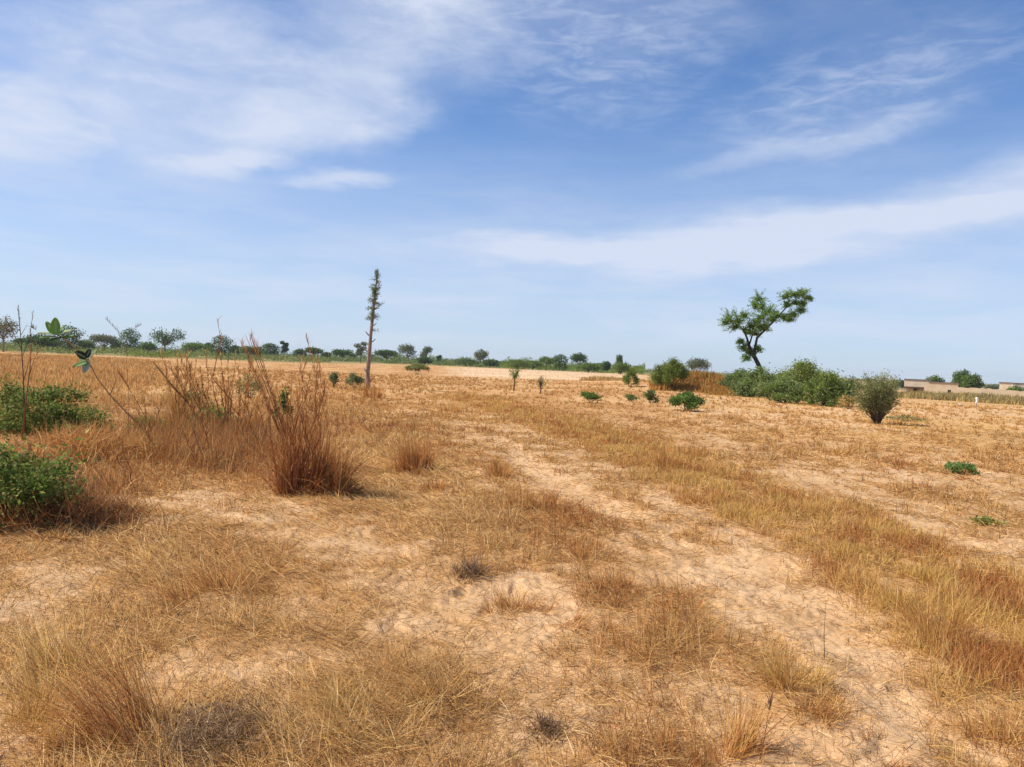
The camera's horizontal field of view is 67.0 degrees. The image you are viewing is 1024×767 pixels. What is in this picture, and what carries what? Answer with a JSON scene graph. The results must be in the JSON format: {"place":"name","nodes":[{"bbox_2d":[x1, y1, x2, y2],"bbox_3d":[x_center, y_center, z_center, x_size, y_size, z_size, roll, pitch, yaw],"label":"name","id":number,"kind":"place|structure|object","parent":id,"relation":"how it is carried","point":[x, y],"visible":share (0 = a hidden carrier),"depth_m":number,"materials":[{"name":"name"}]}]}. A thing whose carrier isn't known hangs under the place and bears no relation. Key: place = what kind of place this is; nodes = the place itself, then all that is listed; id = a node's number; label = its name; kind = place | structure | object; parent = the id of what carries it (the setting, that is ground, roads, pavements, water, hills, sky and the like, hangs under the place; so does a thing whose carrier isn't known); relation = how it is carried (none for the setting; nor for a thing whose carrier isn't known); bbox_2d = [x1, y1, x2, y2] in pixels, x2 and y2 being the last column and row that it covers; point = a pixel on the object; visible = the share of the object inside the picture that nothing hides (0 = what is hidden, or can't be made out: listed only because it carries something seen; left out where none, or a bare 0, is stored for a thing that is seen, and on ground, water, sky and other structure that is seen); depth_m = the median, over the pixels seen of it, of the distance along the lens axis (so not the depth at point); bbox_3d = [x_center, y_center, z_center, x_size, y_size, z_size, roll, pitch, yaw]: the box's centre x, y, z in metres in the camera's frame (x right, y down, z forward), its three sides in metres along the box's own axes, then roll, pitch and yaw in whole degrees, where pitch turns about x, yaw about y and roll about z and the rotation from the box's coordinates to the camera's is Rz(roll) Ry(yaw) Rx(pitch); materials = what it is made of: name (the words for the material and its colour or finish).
{"place":"outdoors","nodes":[
{"label":"outdoors","id":0,"kind":"place"},
{"bbox_2d":[0,353,169,403],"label":"orange grass","id":1,"kind":"structure","parent":0,"point":[62,365],"depth_m":39.73,"materials":[{"name":"plant"}]},
{"bbox_2d":[0,346,1023,766],"bbox_3d":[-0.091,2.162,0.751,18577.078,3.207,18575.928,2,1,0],"label":"ground","id":2,"kind":"structure","parent":0,"point":[738,564],"depth_m":5.23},
{"bbox_2d":[0,314,19,351],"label":"thorn tree","id":3,"kind":"object","parent":2,"relation":"on","point":[4,329],"visible":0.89,"depth_m":125.17,"materials":[{"name":"green plant"}]},
{"bbox_2d":[5,305,36,436],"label":"dry stalk","id":4,"kind":"object","parent":2,"relation":"on","point":[31,326],"visible":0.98,"depth_m":12.27,"materials":[{"name":"brown plant"}]},
{"bbox_2d":[21,344,38,440],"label":"dry stalk","id":5,"kind":"object","parent":2,"relation":"on","point":[30,359],"visible":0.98,"depth_m":11.86,"materials":[{"name":"plant"}]},
{"bbox_2d":[20,334,61,348],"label":"bush","id":6,"kind":"object","parent":2,"relation":"on","point":[36,340],"visible":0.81,"depth_m":160.88,"materials":[{"name":"green plant"}]},
{"bbox_2d":[0,671,100,766],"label":"grass tussock","id":7,"kind":"object","parent":2,"relation":"on","point":[26,715],"depth_m":3.11,"materials":[{"name":"plant"}]},
{"bbox_2d":[0,433,101,500],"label":"dead brush","id":8,"kind":"object","parent":2,"relation":"on","point":[46,466],"visible":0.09,"depth_m":7.72,"materials":[{"name":"plant"}]},
{"bbox_2d":[0,417,107,530],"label":"leafy bush","id":9,"kind":"object","parent":2,"relation":"on","point":[28,481],"visible":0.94,"depth_m":6.38,"materials":[{"name":"green plant"}]},
{"bbox_2d":[0,373,118,435],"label":"leafy bush","id":10,"kind":"object","parent":2,"relation":"on","point":[35,418],"visible":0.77,"depth_m":12.80,"materials":[{"name":"green plant"}]},
{"bbox_2d":[55,322,85,350],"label":"round tree","id":11,"kind":"object","parent":2,"relation":"on","point":[74,340],"visible":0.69,"depth_m":159.89,"materials":[{"name":"green plant"}]},
{"bbox_2d":[0,583,159,711],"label":"grass tussock","id":12,"kind":"object","parent":2,"relation":"on","point":[47,649],"depth_m":3.64,"materials":[{"name":"plant"}]},
{"bbox_2d":[37,317,146,435],"bbox_3d":[-6.687,-0.016,12.464,1.689,2.018,0.334,1,2,-35],"label":"milkweed","id":13,"kind":"object","parent":2,"relation":"on","point":[53,327],"visible":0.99,"depth_m":12.24,"materials":[{"name":"green plant"}]},
{"bbox_2d":[0,470,184,543],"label":"dead brush","id":14,"kind":"object","parent":2,"relation":"on","point":[101,507],"visible":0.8,"depth_m":6.50,"materials":[{"name":"plant"}]},
{"bbox_2d":[87,333,118,348],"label":"umbrella tree","id":15,"kind":"object","parent":2,"relation":"on","point":[104,340],"visible":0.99,"depth_m":210.76,"materials":[{"name":"green plant"}]},
{"bbox_2d":[0,410,226,472],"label":"dead brush","id":16,"kind":"object","parent":2,"relation":"on","point":[63,438],"visible":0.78,"depth_m":9.96,"materials":[{"name":"plant"}]},
{"bbox_2d":[61,440,168,497],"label":"stalk clump","id":17,"kind":"object","parent":2,"relation":"on","point":[110,481],"visible":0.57,"depth_m":8.25,"materials":[{"name":"plant"}]},
{"bbox_2d":[118,327,141,350],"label":"round tree","id":18,"kind":"object","parent":2,"relation":"on","point":[131,339],"visible":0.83,"depth_m":191.86,"materials":[{"name":"green plant"}]},
{"bbox_2d":[0,600,274,766],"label":"grass tussock","id":19,"kind":"object","parent":2,"relation":"on","point":[112,716],"depth_m":3.07,"materials":[{"name":"plant"}]},
{"bbox_2d":[104,397,191,463],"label":"stalk clump","id":20,"kind":"object","parent":2,"relation":"on","point":[149,444],"visible":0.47,"depth_m":10.36,"materials":[{"name":"plant"}]},
{"bbox_2d":[125,350,191,358],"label":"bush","id":21,"kind":"object","parent":2,"relation":"on","point":[158,354],"visible":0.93,"depth_m":128.23,"materials":[{"name":"green plant"}]},
{"bbox_2d":[149,327,187,353],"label":"thorn tree","id":22,"kind":"object","parent":2,"relation":"on","point":[164,341],"visible":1,"depth_m":163.90,"materials":[{"name":"green plant"}]},
{"bbox_2d":[7,408,330,511],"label":"tangled grass","id":23,"kind":"structure","parent":2,"relation":"on","point":[187,461],"depth_m":9.74,"materials":[{"name":"plant"}]},
{"bbox_2d":[140,350,216,429],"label":"tall tussock","id":24,"kind":"object","parent":2,"relation":"on","point":[175,403],"visible":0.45,"depth_m":14.47,"materials":[{"name":"plant"}]},
{"bbox_2d":[92,538,276,614],"bbox_3d":[-1.975,1.250,4.847,0.889,0.471,1.215,4,2,41],"label":"grass tussock","id":25,"kind":"object","parent":2,"relation":"on","point":[211,579],"depth_m":4.90,"materials":[{"name":"plant"}]},
{"bbox_2d":[179,341,210,352],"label":"bush","id":26,"kind":"object","parent":2,"relation":"on","point":[193,346],"visible":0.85,"depth_m":256.96,"materials":[{"name":"green plant"}]},
{"bbox_2d":[144,410,262,475],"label":"stalk clump","id":27,"kind":"object","parent":2,"relation":"on","point":[185,451],"visible":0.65,"depth_m":10.06,"materials":[{"name":"plant"}]},
{"bbox_2d":[160,315,254,434],"bbox_3d":[-5.370,-0.125,13.947,1.268,2.212,1.759,3,2,28],"label":"tall tussock","id":28,"kind":"object","parent":2,"relation":"on","point":[204,392],"visible":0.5,"depth_m":13.92,"materials":[{"name":"plant"}]},
{"bbox_2d":[99,681,328,766],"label":"dead brush","id":29,"kind":"object","parent":2,"relation":"on","point":[211,721],"visible":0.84,"depth_m":3.05,"materials":[{"name":"plant"}]},
{"bbox_2d":[114,394,318,474],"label":"tangled grass","id":30,"kind":"structure","parent":2,"relation":"on","point":[201,435],"depth_m":11.34,"materials":[{"name":"plant"}]},
{"bbox_2d":[188,402,246,428],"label":"leafy weed","id":31,"kind":"object","parent":2,"relation":"on","point":[221,414],"visible":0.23,"depth_m":14.29,"materials":[{"name":"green plant"}]},
{"bbox_2d":[207,333,235,356],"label":"round tree","id":32,"kind":"object","parent":2,"relation":"on","point":[225,341],"visible":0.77,"depth_m":205.21,"materials":[{"name":"green plant"}]},
{"bbox_2d":[196,371,292,458],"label":"stalk clump","id":33,"kind":"object","parent":2,"relation":"on","point":[262,438],"visible":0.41,"depth_m":11.54,"materials":[{"name":"plant"}]},
{"bbox_2d":[0,340,494,362],"bbox_3d":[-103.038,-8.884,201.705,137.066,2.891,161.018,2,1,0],"label":"scrub","id":34,"kind":"object","parent":2,"relation":"on","point":[14,346],"visible":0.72,"depth_m":164.46,"materials":[{"name":"green plant"}]},
{"bbox_2d":[233,374,267,396],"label":"leafy weed","id":35,"kind":"object","parent":2,"relation":"on","point":[251,388],"visible":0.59,"depth_m":27.26,"materials":[{"name":"green plant"}]},
{"bbox_2d":[230,356,278,431],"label":"stalk clump","id":36,"kind":"object","parent":2,"relation":"on","point":[255,415],"visible":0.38,"depth_m":14.77,"materials":[{"name":"plant"}]},
{"bbox_2d":[240,327,288,452],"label":"seed stalk","id":37,"kind":"object","parent":2,"relation":"on","point":[260,384],"visible":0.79,"depth_m":10.25,"materials":[{"name":"plant"}]},
{"bbox_2d":[259,342,281,355],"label":"round tree","id":38,"kind":"object","parent":2,"relation":"on","point":[267,347],"visible":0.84,"depth_m":256.26,"materials":[{"name":"green plant"}]},
{"bbox_2d":[270,387,294,420],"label":"leafy weed","id":39,"kind":"object","parent":2,"relation":"on","point":[283,404],"visible":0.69,"depth_m":17.28,"materials":[{"name":"green plant"}]},
{"bbox_2d":[263,366,351,466],"bbox_3d":[-2.731,0.544,10.463,1.429,1.644,1.140,2,1,0],"label":"stalk clump","id":40,"kind":"object","parent":2,"relation":"on","point":[322,407],"visible":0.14,"depth_m":10.46,"materials":[{"name":"plant"}]},
{"bbox_2d":[228,342,388,497],"bbox_3d":[-2.238,0.397,8.645,1.621,1.743,2.109,1,2,-43],"label":"tall tussock","id":41,"kind":"object","parent":2,"relation":"on","point":[290,475],"visible":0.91,"depth_m":8.48,"materials":[{"name":"plant"}]},
{"bbox_2d":[299,461,378,498],"bbox_3d":[-1.939,1.044,8.569,0.898,0.424,0.971,1,2,-33],"label":"dead brush","id":42,"kind":"object","parent":2,"relation":"on","point":[333,486],"visible":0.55,"depth_m":8.47,"materials":[{"name":"plant"}]},
{"bbox_2d":[345,371,364,388],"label":"bush","id":43,"kind":"object","parent":2,"relation":"on","point":[357,379],"visible":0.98,"depth_m":37.61,"materials":[{"name":"green plant"}]},
{"bbox_2d":[275,660,438,765],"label":"grass tussock","id":44,"kind":"object","parent":2,"relation":"on","point":[339,692],"depth_m":3.38,"materials":[{"name":"plant"}]},
{"bbox_2d":[348,379,389,397],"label":"grass tussock","id":45,"kind":"object","parent":2,"relation":"on","point":[371,393],"depth_m":31.37,"materials":[{"name":"plant"}]},
{"bbox_2d":[363,268,382,387],"bbox_3d":[-7.090,-2.750,39.804,0.953,6.389,0.781,1,2,-35],"label":"lopped tree","id":46,"kind":"object","parent":2,"relation":"on","point":[375,289],"visible":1,"depth_m":39.72,"materials":[{"name":"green plant"}]},
{"bbox_2d":[372,349,400,360],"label":"umbrella tree","id":47,"kind":"object","parent":2,"relation":"on","point":[383,353],"visible":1,"depth_m":255.06,"materials":[{"name":"green plant"}]},
{"bbox_2d":[329,629,454,673],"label":"grass tussock","id":48,"kind":"object","parent":2,"relation":"on","point":[394,653],"depth_m":3.93,"materials":[{"name":"plant"}]},
{"bbox_2d":[397,343,416,363],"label":"thorn tree","id":49,"kind":"object","parent":2,"relation":"on","point":[406,349],"visible":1,"depth_m":266.19,"materials":[{"name":"green plant"}]},
{"bbox_2d":[369,434,452,475],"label":"grass tussock","id":50,"kind":"object","parent":2,"relation":"on","point":[411,460],"depth_m":10.62,"materials":[{"name":"plant"}]},
{"bbox_2d":[330,352,499,367],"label":"scrub","id":51,"kind":"object","parent":2,"relation":"on","point":[404,360],"visible":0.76,"depth_m":258.05,"materials":[{"name":"green plant"}]},
{"bbox_2d":[404,362,429,373],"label":"bush","id":52,"kind":"object","parent":2,"relation":"on","point":[415,367],"visible":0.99,"depth_m":84.93,"materials":[{"name":"green plant"}]},
{"bbox_2d":[364,637,490,714],"bbox_3d":[-0.380,1.355,3.520,0.692,0.354,0.630,2,1,0],"label":"grass tussock","id":53,"kind":"object","parent":2,"relation":"on","point":[420,686],"depth_m":3.51,"materials":[{"name":"plant"}]},
{"bbox_2d":[413,468,461,491],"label":"grass tussock","id":54,"kind":"object","parent":2,"relation":"on","point":[435,486],"depth_m":9.13,"materials":[{"name":"plant"}]},
{"bbox_2d":[446,550,497,584],"bbox_3d":[-0.299,1.302,5.566,0.465,0.212,0.531,2,1,0],"label":"dead brush","id":55,"kind":"object","parent":2,"relation":"on","point":[474,568],"visible":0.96,"depth_m":5.54,"materials":[{"name":"plant"}]},
{"bbox_2d":[478,454,522,478],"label":"grass tussock","id":56,"kind":"object","parent":2,"relation":"on","point":[497,471],"depth_m":10.55,"materials":[{"name":"plant"}]},
{"bbox_2d":[467,572,553,618],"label":"grass tussock","id":57,"kind":"object","parent":2,"relation":"on","point":[501,600],"depth_m":4.92,"materials":[{"name":"plant"}]},
{"bbox_2d":[488,478,573,511],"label":"grass tussock","id":58,"kind":"object","parent":2,"relation":"on","point":[531,499],"depth_m":8.12,"materials":[{"name":"plant"}]},
{"bbox_2d":[512,702,577,748],"bbox_3d":[0.128,1.419,3.232,0.275,0.150,0.293,3,2,34],"label":"dead brush","id":59,"kind":"object","parent":2,"relation":"on","point":[542,721],"visible":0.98,"depth_m":3.23,"materials":[{"name":"plant"}]},
{"bbox_2d":[503,581,602,632],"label":"grass tussock","id":60,"kind":"object","parent":2,"relation":"on","point":[576,617],"depth_m":4.76,"materials":[{"name":"plant"}]},
{"bbox_2d":[551,354,568,370],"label":"round tree","id":61,"kind":"object","parent":2,"relation":"on","point":[559,358],"visible":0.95,"depth_m":233.75,"materials":[{"name":"green plant"}]},
{"bbox_2d":[499,357,644,374],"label":"scrub","id":62,"kind":"object","parent":2,"relation":"on","point":[640,368],"visible":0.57,"depth_m":239.28,"materials":[{"name":"green plant"}]},
{"bbox_2d":[576,362,602,371],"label":"bush","id":63,"kind":"object","parent":2,"relation":"on","point":[587,366],"visible":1,"depth_m":222.19,"materials":[{"name":"green plant"}]},
{"bbox_2d":[558,542,647,589],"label":"grass tussock","id":64,"kind":"object","parent":2,"relation":"on","point":[615,578],"depth_m":5.41,"materials":[{"name":"plant"}]},
{"bbox_2d":[579,375,647,380],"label":"rust grass","id":65,"kind":"structure","parent":2,"relation":"on","point":[598,378],"depth_m":86.78,"materials":[{"name":"plant"}]},
{"bbox_2d":[621,367,639,386],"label":"bush","id":66,"kind":"object","parent":2,"relation":"on","point":[629,376],"visible":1,"depth_m":61.78,"materials":[{"name":"green plant"}]},
{"bbox_2d":[648,357,692,386],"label":"round bush","id":67,"kind":"object","parent":2,"relation":"on","point":[674,368],"visible":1,"depth_m":59.18,"materials":[{"name":"green plant"}]},
{"bbox_2d":[638,438,711,471],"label":"grass tussock","id":68,"kind":"object","parent":2,"relation":"on","point":[663,455],"depth_m":12.05,"materials":[{"name":"plant"}]},
{"bbox_2d":[667,390,707,410],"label":"bush","id":69,"kind":"object","parent":2,"relation":"on","point":[689,399],"visible":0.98,"depth_m":30.22,"materials":[{"name":"green plant"}]},
{"bbox_2d":[648,369,739,395],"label":"rust grass","id":70,"kind":"structure","parent":2,"relation":"on","point":[696,380],"depth_m":60.42,"materials":[{"name":"plant"}]},
{"bbox_2d":[685,357,711,372],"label":"umbrella tree","id":71,"kind":"object","parent":2,"relation":"on","point":[695,363],"visible":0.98,"depth_m":145.20,"materials":[{"name":"green plant"}]},
{"bbox_2d":[624,676,814,766],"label":"grass tussock","id":72,"kind":"object","parent":2,"relation":"on","point":[743,738],"depth_m":3.11,"materials":[{"name":"plant"}]},
{"bbox_2d":[716,368,750,386],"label":"thicket shrub","id":73,"kind":"object","parent":2,"relation":"on","point":[731,379],"visible":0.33,"depth_m":59.90,"materials":[{"name":"green plant"}]},
{"bbox_2d":[727,372,769,397],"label":"thicket shrub","id":74,"kind":"object","parent":2,"relation":"on","point":[740,389],"visible":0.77,"depth_m":54.23,"materials":[{"name":"green plant"}]},
{"bbox_2d":[737,357,793,396],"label":"thicket shrub","id":75,"kind":"object","parent":2,"relation":"on","point":[761,378],"visible":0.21,"depth_m":57.68,"materials":[{"name":"green plant"}]},
{"bbox_2d":[717,287,814,371],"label":"lone thorn tree","id":76,"kind":"object","parent":2,"relation":"on","point":[752,328],"visible":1,"depth_m":60.67,"materials":[{"name":"green plant"}]},
{"bbox_2d":[750,368,820,403],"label":"thicket shrub","id":77,"kind":"object","parent":2,"relation":"on","point":[775,389],"visible":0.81,"depth_m":43.93,"materials":[{"name":"green plant"}]},
{"bbox_2d":[730,628,858,699],"bbox_3d":[1.369,1.374,3.776,0.622,0.331,0.540,2,2,-27],"label":"grass tussock","id":78,"kind":"object","parent":2,"relation":"on","point":[782,674],"depth_m":3.77,"materials":[{"name":"plant"}]},
{"bbox_2d":[771,358,832,400],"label":"thicket shrub","id":79,"kind":"object","parent":2,"relation":"on","point":[804,368],"visible":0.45,"depth_m":50.75,"materials":[{"name":"green plant"}]},
{"bbox_2d":[794,367,853,406],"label":"thicket shrub","id":80,"kind":"object","parent":2,"relation":"on","point":[824,385],"visible":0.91,"depth_m":41.71,"materials":[{"name":"green plant"}]},
{"bbox_2d":[789,678,860,737],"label":"grass tussock","id":81,"kind":"object","parent":2,"relation":"on","point":[824,710],"depth_m":3.45,"materials":[{"name":"plant"}]},
{"bbox_2d":[837,394,859,408],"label":"dry shrub","id":82,"kind":"object","parent":2,"relation":"on","point":[844,403],"visible":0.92,"depth_m":39.52,"materials":[{"name":"beige plant"}]},
{"bbox_2d":[841,375,862,397],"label":"thicket shrub","id":83,"kind":"object","parent":2,"relation":"on","point":[850,384],"visible":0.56,"depth_m":51.64,"materials":[{"name":"green plant"}]},
{"bbox_2d":[851,368,906,423],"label":"spiky shrub","id":84,"kind":"object","parent":2,"relation":"on","point":[883,398],"visible":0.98,"depth_m":26.26,"materials":[{"name":"green plant"}]},
{"bbox_2d":[840,712,931,766],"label":"grass tussock","id":85,"kind":"object","parent":2,"relation":"on","point":[869,738],"depth_m":3.15,"materials":[{"name":"plant"}]},
{"bbox_2d":[858,576,943,621],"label":"grass tussock","id":86,"kind":"object","parent":2,"relation":"on","point":[896,598],"depth_m":5.20,"materials":[{"name":"plant"}]},
{"bbox_2d":[904,379,931,391],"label":"mud brick house","id":87,"kind":"structure","parent":2,"relation":"on","point":[913,384],"depth_m":146.12,"materials":[{"name":"beige brick"}]},
{"bbox_2d":[864,564,1019,656],"bbox_3d":[2.535,1.343,4.636,0.859,0.438,0.927,3,2,18],"label":"grass tussock","id":88,"kind":"object","parent":2,"relation":"on","point":[950,622],"depth_m":4.53,"materials":[{"name":"plant"}]},
{"bbox_2d":[928,381,958,392],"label":"mud brick house","id":89,"kind":"structure","parent":2,"relation":"on","point":[946,386],"depth_m":139.55,"materials":[{"name":"brick"}]},
{"bbox_2d":[893,389,1023,405],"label":"tall grass","id":90,"kind":"structure","parent":2,"relation":"on","point":[982,397],"depth_m":88.36,"materials":[{"name":"plant"}]},
{"bbox_2d":[951,368,970,386],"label":"round tree","id":91,"kind":"object","parent":2,"relation":"on","point":[958,376],"visible":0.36,"depth_m":163.70,"materials":[{"name":"green plant"}]},
{"bbox_2d":[941,460,981,474],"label":"leafy weed","id":92,"kind":"object","parent":2,"relation":"on","point":[958,465],"visible":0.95,"depth_m":12.85,"materials":[{"name":"green plant"}]},
{"bbox_2d":[951,387,989,393],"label":"boundary wall","id":93,"kind":"structure","parent":2,"relation":"on","point":[960,389],"depth_m":129.43,"materials":[{"name":"brick"}]},
{"bbox_2d":[959,372,985,387],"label":"round tree","id":94,"kind":"object","parent":2,"relation":"on","point":[969,381],"visible":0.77,"depth_m":159.03,"materials":[{"name":"green plant"}]},
{"bbox_2d":[932,678,1023,766],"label":"grass tussock","id":95,"kind":"object","parent":2,"relation":"on","point":[1002,735],"depth_m":3.40,"materials":[{"name":"plant"}]},
{"bbox_2d":[965,515,1007,525],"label":"leafy weed","id":96,"kind":"object","parent":2,"relation":"on","point":[984,519],"visible":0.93,"depth_m":8.34,"materials":[{"name":"green plant"}]},
{"bbox_2d":[979,389,1023,396],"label":"boundary wall","id":97,"kind":"structure","parent":2,"relation":"on","point":[1004,392],"depth_m":118.22,"materials":[{"name":"paint"}]},
{"bbox_2d":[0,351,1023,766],"bbox_3d":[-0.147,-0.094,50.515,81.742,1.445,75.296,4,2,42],"label":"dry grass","id":98,"kind":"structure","parent":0,"point":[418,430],"depth_m":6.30,"materials":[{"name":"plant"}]},
{"bbox_2d":[0,0,1023,383],"label":"sky","id":99,"kind":"structure","parent":0,"point":[597,179],"materials":[{"name":"blue"}]},
{"bbox_2d":[439,393,1023,766],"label":"meadow grass","id":100,"kind":"structure","parent":0,"point":[1014,597],"depth_m":6.57,"materials":[{"name":"plant"}]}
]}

